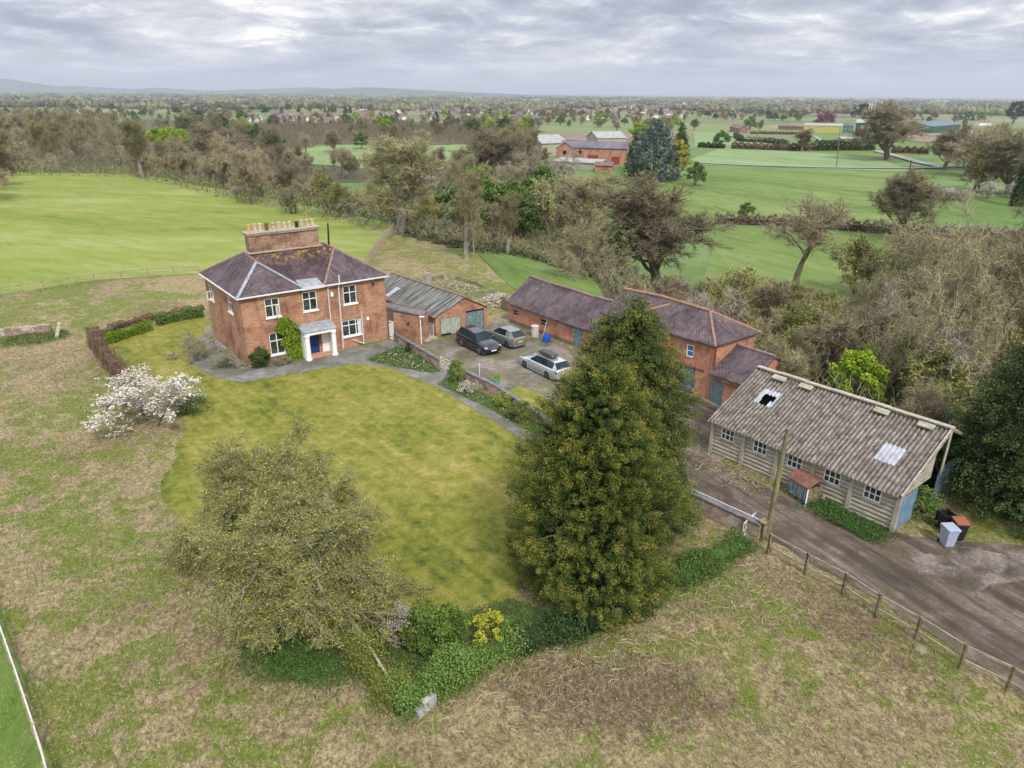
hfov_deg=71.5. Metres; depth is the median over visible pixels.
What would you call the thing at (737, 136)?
hedge
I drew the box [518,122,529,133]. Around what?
lime green tree
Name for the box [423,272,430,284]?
stone pillar
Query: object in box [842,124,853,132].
teal shed
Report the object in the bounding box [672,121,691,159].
spruce tree
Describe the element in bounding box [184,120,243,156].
oak tree
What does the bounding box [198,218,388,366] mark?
brick farmhouse
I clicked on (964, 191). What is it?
blossom tree
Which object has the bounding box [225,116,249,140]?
tangled tree
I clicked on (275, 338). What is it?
window frame
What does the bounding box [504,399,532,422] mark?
shrub
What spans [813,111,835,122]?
crimson tree
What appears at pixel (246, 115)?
scrub tree
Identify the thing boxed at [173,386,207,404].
flowers
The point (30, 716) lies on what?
post and rail fence
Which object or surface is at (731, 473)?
twig litter
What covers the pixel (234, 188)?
blossom tree
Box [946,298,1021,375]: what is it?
tangled tree
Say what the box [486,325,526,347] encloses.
parked car
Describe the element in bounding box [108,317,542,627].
lawn
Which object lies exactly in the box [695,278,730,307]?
budding tree
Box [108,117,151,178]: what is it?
ash tree
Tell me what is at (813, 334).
scrub tree
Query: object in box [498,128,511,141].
ash tree
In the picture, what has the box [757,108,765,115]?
green tree
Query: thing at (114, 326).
hedge
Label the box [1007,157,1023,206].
ivy tree
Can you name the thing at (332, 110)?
green tree
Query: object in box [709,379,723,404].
plank door
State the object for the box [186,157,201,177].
scrub tree
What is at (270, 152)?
bare tree
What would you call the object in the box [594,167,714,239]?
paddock
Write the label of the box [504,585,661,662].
ivy hedge
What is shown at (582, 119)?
scrub tree
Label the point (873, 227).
hedge
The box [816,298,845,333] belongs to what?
budding tree
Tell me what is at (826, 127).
yellow shed
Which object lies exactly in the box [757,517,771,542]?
stone gate pier
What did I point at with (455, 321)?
garage door
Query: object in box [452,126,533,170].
oak tree
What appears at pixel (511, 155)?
oak tree
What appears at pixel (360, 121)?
tangled tree
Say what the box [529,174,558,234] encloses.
young leaf tree
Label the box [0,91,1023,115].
distant woodland
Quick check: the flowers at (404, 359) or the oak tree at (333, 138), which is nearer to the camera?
the flowers at (404, 359)
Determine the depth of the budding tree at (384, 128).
462.43 m
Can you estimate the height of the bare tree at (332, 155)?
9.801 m
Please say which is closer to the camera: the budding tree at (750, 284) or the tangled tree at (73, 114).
the budding tree at (750, 284)
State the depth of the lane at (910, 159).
301.41 m
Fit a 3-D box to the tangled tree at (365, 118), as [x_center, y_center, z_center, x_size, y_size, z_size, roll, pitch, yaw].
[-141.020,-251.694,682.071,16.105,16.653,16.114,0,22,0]
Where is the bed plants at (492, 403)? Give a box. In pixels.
[438,377,545,436]
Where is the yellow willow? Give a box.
[667,139,691,178]
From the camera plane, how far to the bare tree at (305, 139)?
295.64 m
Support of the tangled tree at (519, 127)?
on the ground at (80, 308)
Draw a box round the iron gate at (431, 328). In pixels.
[428,322,433,335]
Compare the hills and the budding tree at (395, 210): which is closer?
the budding tree at (395, 210)
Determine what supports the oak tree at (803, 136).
on the ground at (80, 308)
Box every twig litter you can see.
[41,349,191,472]
[384,525,840,758]
[685,440,790,502]
[767,557,1022,747]
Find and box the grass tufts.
[0,359,1023,767]
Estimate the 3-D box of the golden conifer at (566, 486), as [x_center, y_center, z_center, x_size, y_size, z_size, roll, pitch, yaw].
[3.643,4.030,31.103,9.574,11.384,9.398,0,22,0]
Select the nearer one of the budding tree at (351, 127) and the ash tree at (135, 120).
the ash tree at (135, 120)
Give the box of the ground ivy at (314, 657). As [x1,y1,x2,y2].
[209,620,368,703]
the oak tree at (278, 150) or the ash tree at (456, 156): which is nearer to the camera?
the ash tree at (456, 156)
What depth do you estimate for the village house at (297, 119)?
909.86 m
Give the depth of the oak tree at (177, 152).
178.21 m
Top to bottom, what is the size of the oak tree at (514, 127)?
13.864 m
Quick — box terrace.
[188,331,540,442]
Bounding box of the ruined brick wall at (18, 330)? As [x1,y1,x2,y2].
[0,323,51,336]
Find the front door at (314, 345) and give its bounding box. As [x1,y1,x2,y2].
[309,334,318,353]
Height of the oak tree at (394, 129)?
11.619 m
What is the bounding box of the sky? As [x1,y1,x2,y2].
[0,0,1023,97]
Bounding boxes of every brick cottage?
[729,123,748,132]
[974,120,991,125]
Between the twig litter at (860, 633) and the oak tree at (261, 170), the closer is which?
the twig litter at (860, 633)
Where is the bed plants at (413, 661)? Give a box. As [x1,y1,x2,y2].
[308,586,565,705]
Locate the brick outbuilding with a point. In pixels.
(604, 166)
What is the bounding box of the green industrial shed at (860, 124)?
[855,119,871,131]
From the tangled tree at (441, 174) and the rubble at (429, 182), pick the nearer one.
the tangled tree at (441, 174)
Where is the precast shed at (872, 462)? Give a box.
[707,365,974,532]
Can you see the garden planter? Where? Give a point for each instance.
(496, 378)
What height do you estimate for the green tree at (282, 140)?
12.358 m
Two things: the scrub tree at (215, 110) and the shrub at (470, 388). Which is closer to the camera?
the shrub at (470, 388)
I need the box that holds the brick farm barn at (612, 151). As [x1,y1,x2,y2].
[556,140,629,164]
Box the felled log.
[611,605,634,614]
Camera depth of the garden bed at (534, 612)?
30.08 m
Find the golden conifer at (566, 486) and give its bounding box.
[487,346,702,633]
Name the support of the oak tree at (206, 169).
on the wood floor at (85, 163)
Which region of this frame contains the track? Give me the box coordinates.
[662,393,1023,694]
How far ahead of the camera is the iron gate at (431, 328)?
65.67 m
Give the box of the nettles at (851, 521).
[792,498,910,547]
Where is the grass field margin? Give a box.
[0,605,49,767]
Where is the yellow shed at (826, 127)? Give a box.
[803,123,842,132]
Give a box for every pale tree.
[233,143,253,153]
[437,196,459,225]
[439,173,458,200]
[493,160,529,180]
[507,145,544,179]
[537,146,583,184]
[561,175,574,206]
[565,195,581,246]
[672,278,710,301]
[684,281,744,315]
[707,294,750,324]
[868,277,926,353]
[901,314,992,420]
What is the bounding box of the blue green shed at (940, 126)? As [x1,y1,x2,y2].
[917,121,960,132]
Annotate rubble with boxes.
[419,175,438,189]
[437,279,478,292]
[482,292,509,307]
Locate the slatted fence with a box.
[366,222,394,263]
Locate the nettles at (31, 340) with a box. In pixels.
[0,328,76,348]
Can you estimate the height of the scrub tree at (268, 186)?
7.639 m
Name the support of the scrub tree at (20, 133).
on the wood floor at (85, 163)
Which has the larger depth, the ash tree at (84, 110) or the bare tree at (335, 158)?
the ash tree at (84, 110)
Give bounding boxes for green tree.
[104,103,114,109]
[136,110,145,115]
[145,127,161,141]
[153,126,184,150]
[177,128,189,145]
[180,117,194,129]
[217,113,232,128]
[232,117,252,130]
[235,109,247,118]
[244,122,264,139]
[261,130,286,150]
[266,115,273,124]
[327,105,336,113]
[339,112,351,122]
[352,111,360,116]
[353,132,368,148]
[376,116,384,124]
[378,118,393,135]
[389,114,395,122]
[434,162,508,232]
[439,109,448,115]
[445,173,494,212]
[464,118,474,127]
[466,118,480,130]
[482,119,495,127]
[488,169,510,188]
[496,115,510,128]
[499,192,546,240]
[501,109,509,114]
[502,177,533,207]
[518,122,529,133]
[519,115,534,127]
[521,165,564,184]
[521,178,546,201]
[539,173,566,209]
[555,116,565,124]
[593,114,601,119]
[601,111,609,119]
[620,118,628,124]
[627,122,652,140]
[671,115,678,123]
[675,119,682,126]
[683,161,707,185]
[713,130,731,142]
[737,202,756,218]
[743,116,757,129]
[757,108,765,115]
[770,113,778,120]
[779,114,786,119]
[826,348,890,405]
[964,111,976,118]
[976,114,986,120]
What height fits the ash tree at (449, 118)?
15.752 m
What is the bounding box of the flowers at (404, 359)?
[374,350,437,370]
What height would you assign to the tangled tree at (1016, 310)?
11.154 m
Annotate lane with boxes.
[699,162,941,167]
[871,150,968,166]
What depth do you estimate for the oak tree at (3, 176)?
144.05 m
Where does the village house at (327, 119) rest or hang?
on the wood floor at (435, 142)
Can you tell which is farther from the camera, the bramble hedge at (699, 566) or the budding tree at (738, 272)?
the budding tree at (738, 272)
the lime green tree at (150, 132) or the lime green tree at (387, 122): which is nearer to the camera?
the lime green tree at (150, 132)
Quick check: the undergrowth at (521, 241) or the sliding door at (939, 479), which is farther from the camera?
the undergrowth at (521, 241)
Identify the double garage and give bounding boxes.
[385,272,489,336]
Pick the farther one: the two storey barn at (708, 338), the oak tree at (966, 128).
the oak tree at (966, 128)
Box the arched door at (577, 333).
[574,328,581,347]
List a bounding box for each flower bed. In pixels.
[367,345,439,372]
[437,379,543,435]
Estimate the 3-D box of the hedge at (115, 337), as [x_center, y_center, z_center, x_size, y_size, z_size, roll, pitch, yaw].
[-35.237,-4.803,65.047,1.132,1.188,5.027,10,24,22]
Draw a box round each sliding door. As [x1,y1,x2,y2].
[895,488,917,529]
[933,455,959,497]
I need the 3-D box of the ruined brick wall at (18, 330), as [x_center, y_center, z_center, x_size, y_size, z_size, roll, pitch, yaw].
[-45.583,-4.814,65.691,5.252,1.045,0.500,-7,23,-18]
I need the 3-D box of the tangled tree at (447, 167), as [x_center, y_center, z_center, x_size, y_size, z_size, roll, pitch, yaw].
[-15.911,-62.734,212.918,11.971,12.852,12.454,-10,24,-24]
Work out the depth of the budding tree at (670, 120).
700.19 m
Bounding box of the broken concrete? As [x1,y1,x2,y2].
[910,546,1023,595]
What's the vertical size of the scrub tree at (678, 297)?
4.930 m
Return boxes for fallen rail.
[356,624,393,690]
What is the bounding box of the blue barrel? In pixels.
[543,334,549,342]
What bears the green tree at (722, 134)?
on the pale field at (705, 137)
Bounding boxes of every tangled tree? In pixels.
[0,116,60,172]
[21,111,55,128]
[57,125,99,159]
[62,106,80,129]
[73,111,101,139]
[88,111,151,165]
[96,110,122,137]
[117,134,168,164]
[149,115,166,128]
[196,117,208,128]
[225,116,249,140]
[354,116,370,129]
[360,113,372,126]
[428,160,451,190]
[436,155,464,178]
[449,160,509,204]
[462,196,516,236]
[470,149,492,175]
[487,163,506,178]
[515,116,530,136]
[517,177,570,235]
[543,199,637,282]
[548,169,582,223]
[843,246,908,351]
[852,209,974,310]
[854,174,1023,402]
[856,240,970,341]
[862,213,950,289]
[894,236,1021,345]
[900,227,993,297]
[918,222,984,277]
[925,245,972,320]
[928,259,1023,390]
[935,221,1023,356]
[940,235,1023,320]
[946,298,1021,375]
[949,224,1001,260]
[975,226,1001,256]
[984,222,1023,270]
[991,199,1023,242]
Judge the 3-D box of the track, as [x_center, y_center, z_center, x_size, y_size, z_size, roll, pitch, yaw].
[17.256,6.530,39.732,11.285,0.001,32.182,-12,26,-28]
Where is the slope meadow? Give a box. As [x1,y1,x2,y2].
[477,252,606,296]
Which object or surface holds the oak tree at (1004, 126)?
on the ground at (80, 308)
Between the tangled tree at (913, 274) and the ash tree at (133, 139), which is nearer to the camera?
the tangled tree at (913, 274)
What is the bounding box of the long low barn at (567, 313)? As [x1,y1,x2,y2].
[506,275,612,355]
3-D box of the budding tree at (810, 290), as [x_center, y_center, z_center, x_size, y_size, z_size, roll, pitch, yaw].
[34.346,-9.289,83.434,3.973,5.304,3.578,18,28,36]
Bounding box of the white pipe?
[695,490,757,518]
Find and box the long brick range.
[778,124,803,129]
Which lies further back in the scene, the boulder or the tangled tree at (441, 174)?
the tangled tree at (441, 174)
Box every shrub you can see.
[160,330,218,360]
[206,347,247,370]
[248,346,270,367]
[272,356,292,364]
[380,599,411,649]
[397,598,468,660]
[404,342,411,351]
[446,359,465,381]
[456,379,477,392]
[464,608,512,647]
[492,390,511,406]
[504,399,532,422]
[906,484,947,520]
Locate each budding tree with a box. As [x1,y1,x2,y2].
[120,110,126,118]
[153,155,163,171]
[302,151,314,169]
[309,167,323,188]
[309,171,341,212]
[322,181,362,216]
[347,124,354,131]
[350,156,359,173]
[364,179,377,209]
[365,190,399,220]
[382,122,388,133]
[393,198,411,216]
[407,121,415,129]
[412,196,431,222]
[426,194,440,222]
[432,122,439,132]
[436,171,452,192]
[437,201,449,216]
[539,147,551,164]
[557,229,575,257]
[560,201,577,234]
[632,115,642,122]
[662,117,674,127]
[688,278,713,302]
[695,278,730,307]
[710,263,774,313]
[716,287,757,323]
[724,267,736,290]
[726,264,776,286]
[726,270,760,320]
[741,321,764,350]
[769,298,829,335]
[774,300,826,360]
[782,279,809,311]
[786,289,808,312]
[797,112,803,120]
[801,285,816,297]
[810,286,844,311]
[814,287,843,313]
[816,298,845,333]
[829,231,907,295]
[840,337,911,393]
[855,311,906,347]
[871,296,908,328]
[886,331,923,390]
[895,290,968,344]
[895,334,983,412]
[929,110,938,116]
[958,147,1000,191]
[985,309,1023,379]
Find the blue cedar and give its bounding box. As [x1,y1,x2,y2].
[619,118,682,181]
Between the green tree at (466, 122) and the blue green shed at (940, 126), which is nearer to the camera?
the green tree at (466, 122)
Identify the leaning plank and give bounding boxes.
[55,322,60,337]
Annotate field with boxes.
[0,172,395,294]
[272,145,469,169]
[559,133,684,142]
[690,147,908,171]
[692,167,933,220]
[694,131,777,146]
[703,228,1021,304]
[787,131,930,156]
[900,135,978,141]
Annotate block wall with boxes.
[432,273,455,280]
[456,275,483,287]
[467,288,496,297]
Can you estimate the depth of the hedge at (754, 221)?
163.50 m
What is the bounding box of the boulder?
[912,643,928,653]
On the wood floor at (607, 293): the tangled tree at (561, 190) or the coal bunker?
the tangled tree at (561, 190)
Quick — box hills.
[0,78,571,96]
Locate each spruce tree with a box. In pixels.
[623,132,640,169]
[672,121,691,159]
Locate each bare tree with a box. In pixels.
[260,145,277,173]
[297,132,311,152]
[329,146,344,176]
[329,147,338,170]
[334,146,350,179]
[358,150,374,185]
[411,129,431,144]
[421,151,442,188]
[758,190,855,285]
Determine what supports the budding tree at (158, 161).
on the wood floor at (85, 163)
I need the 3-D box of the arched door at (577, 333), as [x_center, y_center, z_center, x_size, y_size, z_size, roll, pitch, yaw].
[5.854,-4.126,63.100,0.030,1.840,0.900,-17,28,-36]
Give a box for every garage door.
[441,318,450,333]
[450,316,459,333]
[466,311,474,325]
[475,310,482,327]
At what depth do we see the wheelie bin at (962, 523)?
36.01 m
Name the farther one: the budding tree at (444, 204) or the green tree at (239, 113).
the green tree at (239, 113)
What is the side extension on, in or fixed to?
on the ground at (80, 308)
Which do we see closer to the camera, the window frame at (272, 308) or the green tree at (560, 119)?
the window frame at (272, 308)
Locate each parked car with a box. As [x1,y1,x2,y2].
[456,324,500,354]
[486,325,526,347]
[519,349,571,378]
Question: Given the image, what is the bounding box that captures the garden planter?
[491,375,501,383]
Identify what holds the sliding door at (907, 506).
in the precast shed at (872, 462)
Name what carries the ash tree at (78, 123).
on the wood floor at (85, 163)
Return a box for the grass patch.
[510,386,554,415]
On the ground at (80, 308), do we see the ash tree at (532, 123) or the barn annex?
the barn annex
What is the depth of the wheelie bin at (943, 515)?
37.07 m
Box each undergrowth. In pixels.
[5,126,397,231]
[154,120,548,182]
[394,179,1004,433]
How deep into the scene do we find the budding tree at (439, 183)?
201.59 m
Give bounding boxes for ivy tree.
[588,214,621,275]
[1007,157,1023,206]
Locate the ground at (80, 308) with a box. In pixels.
[0,92,1023,767]
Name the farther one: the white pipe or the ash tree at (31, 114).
the ash tree at (31, 114)
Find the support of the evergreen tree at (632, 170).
on the paddock
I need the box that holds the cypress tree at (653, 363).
[544,292,708,564]
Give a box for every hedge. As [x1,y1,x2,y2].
[84,326,138,386]
[89,304,204,336]
[102,319,153,344]
[153,305,204,325]
[329,619,416,716]
[375,612,532,731]
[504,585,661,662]
[658,523,764,593]
[697,141,725,148]
[715,211,867,231]
[731,141,816,150]
[733,132,788,144]
[750,130,796,134]
[813,139,876,150]
[866,217,1023,241]
[890,145,929,153]
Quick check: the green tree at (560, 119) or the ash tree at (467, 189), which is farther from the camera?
the green tree at (560, 119)
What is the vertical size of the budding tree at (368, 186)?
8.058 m
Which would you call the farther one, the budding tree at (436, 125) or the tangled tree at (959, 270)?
the budding tree at (436, 125)
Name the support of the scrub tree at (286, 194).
on the field at (57, 226)
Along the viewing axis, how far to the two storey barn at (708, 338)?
53.43 m
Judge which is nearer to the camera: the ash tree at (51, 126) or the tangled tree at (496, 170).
the tangled tree at (496, 170)
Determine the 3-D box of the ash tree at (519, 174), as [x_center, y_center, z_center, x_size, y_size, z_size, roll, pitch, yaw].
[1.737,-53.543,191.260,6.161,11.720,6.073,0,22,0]
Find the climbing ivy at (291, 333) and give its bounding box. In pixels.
[274,316,302,359]
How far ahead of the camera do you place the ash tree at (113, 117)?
446.65 m
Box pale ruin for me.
[837,137,860,144]
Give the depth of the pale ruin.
442.00 m
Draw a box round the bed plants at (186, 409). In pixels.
[170,392,218,416]
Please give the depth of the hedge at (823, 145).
364.74 m
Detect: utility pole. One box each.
[327,223,329,244]
[767,428,789,537]
[836,129,840,166]
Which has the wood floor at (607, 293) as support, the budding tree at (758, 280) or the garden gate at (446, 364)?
the budding tree at (758, 280)
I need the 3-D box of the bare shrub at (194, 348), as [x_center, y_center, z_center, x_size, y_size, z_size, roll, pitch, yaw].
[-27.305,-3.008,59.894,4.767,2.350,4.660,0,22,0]
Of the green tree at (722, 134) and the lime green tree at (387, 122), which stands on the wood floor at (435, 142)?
the lime green tree at (387, 122)
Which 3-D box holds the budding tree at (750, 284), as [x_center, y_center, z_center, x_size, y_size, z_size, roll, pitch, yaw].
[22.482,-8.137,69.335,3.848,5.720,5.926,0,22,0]
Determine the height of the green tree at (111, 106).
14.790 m
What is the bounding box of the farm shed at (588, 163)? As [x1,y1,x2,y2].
[554,157,606,169]
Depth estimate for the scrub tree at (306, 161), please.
261.12 m
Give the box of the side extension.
[386,301,428,343]
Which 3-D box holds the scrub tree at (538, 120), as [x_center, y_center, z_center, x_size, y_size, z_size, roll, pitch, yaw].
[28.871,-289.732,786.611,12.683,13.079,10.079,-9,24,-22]
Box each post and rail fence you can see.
[0,266,198,297]
[0,621,49,767]
[766,533,1023,691]
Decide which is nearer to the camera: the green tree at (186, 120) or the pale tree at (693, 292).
the pale tree at (693, 292)
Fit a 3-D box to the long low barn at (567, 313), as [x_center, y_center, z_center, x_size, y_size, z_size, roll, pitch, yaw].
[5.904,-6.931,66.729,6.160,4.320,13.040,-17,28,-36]
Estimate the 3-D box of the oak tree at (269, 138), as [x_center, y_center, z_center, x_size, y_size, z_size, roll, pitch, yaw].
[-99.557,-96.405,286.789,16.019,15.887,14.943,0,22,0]
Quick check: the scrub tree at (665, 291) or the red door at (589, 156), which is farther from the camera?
the red door at (589, 156)
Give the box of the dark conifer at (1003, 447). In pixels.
[927,341,1023,539]
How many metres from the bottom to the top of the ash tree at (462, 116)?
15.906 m
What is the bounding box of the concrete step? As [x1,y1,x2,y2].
[424,334,437,342]
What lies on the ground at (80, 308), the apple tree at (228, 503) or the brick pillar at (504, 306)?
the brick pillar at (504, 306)
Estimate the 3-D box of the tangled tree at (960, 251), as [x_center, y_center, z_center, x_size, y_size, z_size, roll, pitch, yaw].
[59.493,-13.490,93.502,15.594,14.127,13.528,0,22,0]
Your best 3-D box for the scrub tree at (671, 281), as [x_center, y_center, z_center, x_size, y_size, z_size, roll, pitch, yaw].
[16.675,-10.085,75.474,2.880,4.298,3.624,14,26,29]
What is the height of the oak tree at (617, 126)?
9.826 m
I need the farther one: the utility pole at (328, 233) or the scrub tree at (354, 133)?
the scrub tree at (354, 133)
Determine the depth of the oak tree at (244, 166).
137.95 m
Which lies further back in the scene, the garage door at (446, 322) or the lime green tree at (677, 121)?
the lime green tree at (677, 121)
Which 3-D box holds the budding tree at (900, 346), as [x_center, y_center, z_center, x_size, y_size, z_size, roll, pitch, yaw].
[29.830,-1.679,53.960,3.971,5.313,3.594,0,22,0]
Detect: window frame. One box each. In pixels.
[207,285,214,302]
[227,296,233,315]
[264,298,281,319]
[269,332,285,356]
[302,291,318,312]
[342,318,362,338]
[343,285,357,305]
[540,319,546,326]
[721,427,734,442]
[752,439,766,455]
[786,454,802,468]
[823,468,840,486]
[862,484,881,503]
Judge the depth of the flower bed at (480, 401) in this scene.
52.32 m
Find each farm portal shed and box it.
[523,134,564,155]
[586,131,626,141]
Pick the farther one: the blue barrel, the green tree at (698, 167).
the green tree at (698, 167)
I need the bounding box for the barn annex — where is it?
[707,343,783,404]
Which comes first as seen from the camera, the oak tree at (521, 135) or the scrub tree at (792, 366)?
the scrub tree at (792, 366)
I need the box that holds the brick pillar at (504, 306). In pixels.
[501,296,508,310]
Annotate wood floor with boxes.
[2,132,390,220]
[137,119,543,158]
[269,152,557,202]
[389,192,1010,449]
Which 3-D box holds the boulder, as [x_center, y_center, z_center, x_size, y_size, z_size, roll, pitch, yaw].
[16.753,10.832,29.157,0.663,0.190,0.646,0,22,0]
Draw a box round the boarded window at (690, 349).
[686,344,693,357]
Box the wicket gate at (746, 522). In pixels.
[742,511,756,535]
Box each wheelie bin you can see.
[935,508,957,528]
[937,522,961,546]
[951,516,970,540]
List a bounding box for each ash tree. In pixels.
[20,120,55,172]
[22,108,47,126]
[38,117,68,168]
[49,109,70,143]
[69,116,91,150]
[78,108,94,117]
[78,117,91,142]
[79,112,90,119]
[99,112,108,126]
[108,113,119,133]
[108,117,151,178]
[125,117,141,131]
[173,114,183,129]
[339,131,451,232]
[419,190,434,208]
[446,113,453,129]
[447,148,465,165]
[448,160,469,183]
[448,163,491,259]
[457,186,485,240]
[458,153,475,174]
[460,113,466,122]
[496,191,525,254]
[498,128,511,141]
[505,124,513,149]
[508,164,527,181]
[512,152,528,169]
[524,134,536,155]
[528,128,539,151]
[529,118,535,130]
[547,169,629,241]
[568,197,582,222]
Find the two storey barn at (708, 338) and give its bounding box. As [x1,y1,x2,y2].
[599,287,760,398]
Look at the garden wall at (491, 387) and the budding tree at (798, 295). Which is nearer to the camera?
the garden wall at (491, 387)
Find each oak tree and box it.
[0,108,19,151]
[0,127,18,155]
[0,144,23,185]
[0,168,10,187]
[9,114,27,128]
[28,114,57,154]
[43,113,51,121]
[116,105,124,114]
[122,145,155,175]
[130,153,157,174]
[147,108,154,117]
[152,139,169,159]
[162,118,169,125]
[165,133,204,182]
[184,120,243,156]
[198,114,205,123]
[198,149,215,183]
[201,154,226,188]
[203,149,221,186]
[205,145,214,154]
[206,112,224,131]
[208,133,247,190]
[224,145,265,204]
[233,105,239,111]
[237,148,268,196]
[245,125,283,151]
[248,139,271,166]
[250,145,276,196]
[265,158,301,190]
[272,113,280,123]
[272,143,285,166]
[281,148,303,167]
[290,143,303,165]
[303,165,334,196]
[321,128,343,147]
[340,151,358,177]
[387,123,401,138]
[429,116,440,128]
[431,146,445,166]
[442,119,450,127]
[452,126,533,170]
[472,115,481,124]
[500,149,516,167]
[505,121,521,137]
[514,128,532,152]
[581,169,740,281]
[613,121,620,130]
[690,119,700,129]
[757,119,764,130]
[793,127,813,150]
[844,98,931,160]
[865,163,972,240]
[926,129,970,169]
[938,126,1006,175]
[951,114,960,121]
[952,123,980,168]
[964,126,1023,193]
[978,123,1006,158]
[995,121,1011,137]
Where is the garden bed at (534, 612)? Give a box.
[324,599,562,682]
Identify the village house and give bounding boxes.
[295,117,303,123]
[323,116,332,122]
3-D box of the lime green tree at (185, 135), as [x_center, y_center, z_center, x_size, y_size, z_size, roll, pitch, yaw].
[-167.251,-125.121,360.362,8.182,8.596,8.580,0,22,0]
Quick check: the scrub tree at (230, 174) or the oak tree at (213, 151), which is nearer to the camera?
the scrub tree at (230, 174)
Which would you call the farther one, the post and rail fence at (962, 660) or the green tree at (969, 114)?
the green tree at (969, 114)
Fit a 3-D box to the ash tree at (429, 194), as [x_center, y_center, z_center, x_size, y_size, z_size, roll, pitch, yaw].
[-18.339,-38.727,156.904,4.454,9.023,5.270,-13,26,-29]
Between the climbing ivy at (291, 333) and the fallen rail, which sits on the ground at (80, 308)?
the fallen rail
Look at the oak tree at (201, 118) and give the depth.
703.92 m
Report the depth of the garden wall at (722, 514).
37.09 m
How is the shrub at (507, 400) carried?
on the flower bed at (480, 401)
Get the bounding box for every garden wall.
[393,333,441,367]
[462,369,552,429]
[686,489,760,541]
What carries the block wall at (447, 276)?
on the ground at (80, 308)
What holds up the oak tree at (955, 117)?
on the ground at (80, 308)
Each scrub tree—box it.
[9,127,24,144]
[84,129,102,149]
[159,152,179,179]
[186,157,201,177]
[212,107,222,113]
[225,165,240,188]
[243,111,254,117]
[265,179,284,199]
[275,179,300,213]
[286,161,300,179]
[296,153,312,172]
[296,180,313,204]
[350,129,358,138]
[355,190,370,215]
[436,123,447,135]
[481,201,505,241]
[534,117,542,127]
[552,203,566,229]
[576,236,598,263]
[579,114,585,123]
[595,117,604,127]
[619,276,647,291]
[651,272,691,297]
[657,273,683,289]
[667,123,674,131]
[671,288,688,301]
[705,275,725,290]
[743,307,784,348]
[749,281,795,330]
[756,275,793,318]
[760,333,812,383]
[767,328,826,377]
[788,292,820,314]
[795,321,825,354]
[803,310,862,376]
[822,302,855,322]
[830,334,860,365]
[850,306,899,350]
[897,377,962,427]
[900,378,957,413]
[944,223,1016,251]
[965,162,972,181]
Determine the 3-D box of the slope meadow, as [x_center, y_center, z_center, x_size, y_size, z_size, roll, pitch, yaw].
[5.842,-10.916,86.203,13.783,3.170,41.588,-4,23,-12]
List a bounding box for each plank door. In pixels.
[389,320,393,339]
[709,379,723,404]
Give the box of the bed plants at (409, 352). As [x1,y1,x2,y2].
[369,344,444,374]
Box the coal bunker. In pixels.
[787,469,826,505]
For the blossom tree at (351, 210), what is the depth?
128.78 m
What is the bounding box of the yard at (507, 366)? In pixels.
[421,315,723,486]
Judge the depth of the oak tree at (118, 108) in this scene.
1173.68 m
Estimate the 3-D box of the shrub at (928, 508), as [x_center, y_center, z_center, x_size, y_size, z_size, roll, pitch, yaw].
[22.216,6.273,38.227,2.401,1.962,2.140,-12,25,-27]
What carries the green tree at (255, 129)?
on the wood floor at (435, 142)
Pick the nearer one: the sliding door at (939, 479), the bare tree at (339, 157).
the sliding door at (939, 479)
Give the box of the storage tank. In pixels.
[531,325,538,337]
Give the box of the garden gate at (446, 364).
[441,357,449,369]
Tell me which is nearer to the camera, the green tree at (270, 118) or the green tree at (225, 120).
the green tree at (225, 120)
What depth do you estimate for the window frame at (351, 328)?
62.85 m
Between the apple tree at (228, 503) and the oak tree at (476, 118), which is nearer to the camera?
the apple tree at (228, 503)
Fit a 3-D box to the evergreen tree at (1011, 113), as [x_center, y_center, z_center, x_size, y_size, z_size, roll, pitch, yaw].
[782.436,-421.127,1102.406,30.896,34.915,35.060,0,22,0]
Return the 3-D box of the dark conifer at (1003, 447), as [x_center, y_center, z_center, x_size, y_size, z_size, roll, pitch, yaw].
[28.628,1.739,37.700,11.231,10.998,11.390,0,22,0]
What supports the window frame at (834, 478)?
in the precast shed at (872, 462)
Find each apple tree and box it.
[140,414,370,612]
[172,480,441,680]
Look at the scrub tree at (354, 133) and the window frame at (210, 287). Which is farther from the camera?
the scrub tree at (354, 133)
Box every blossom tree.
[81,362,201,440]
[230,185,239,197]
[333,202,358,217]
[943,187,959,196]
[954,189,975,199]
[977,181,1001,197]
[1003,184,1019,195]
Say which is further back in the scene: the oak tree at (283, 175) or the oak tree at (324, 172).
the oak tree at (324, 172)
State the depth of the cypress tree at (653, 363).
32.62 m
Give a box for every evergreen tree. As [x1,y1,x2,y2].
[172,107,180,113]
[627,163,648,182]
[850,103,873,118]
[1004,101,1023,123]
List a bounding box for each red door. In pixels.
[588,155,597,158]
[611,157,619,164]
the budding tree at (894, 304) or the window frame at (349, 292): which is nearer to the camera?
the window frame at (349, 292)
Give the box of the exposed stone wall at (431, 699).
[414,692,436,719]
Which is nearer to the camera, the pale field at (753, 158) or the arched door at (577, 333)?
the arched door at (577, 333)
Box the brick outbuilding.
[594,161,614,171]

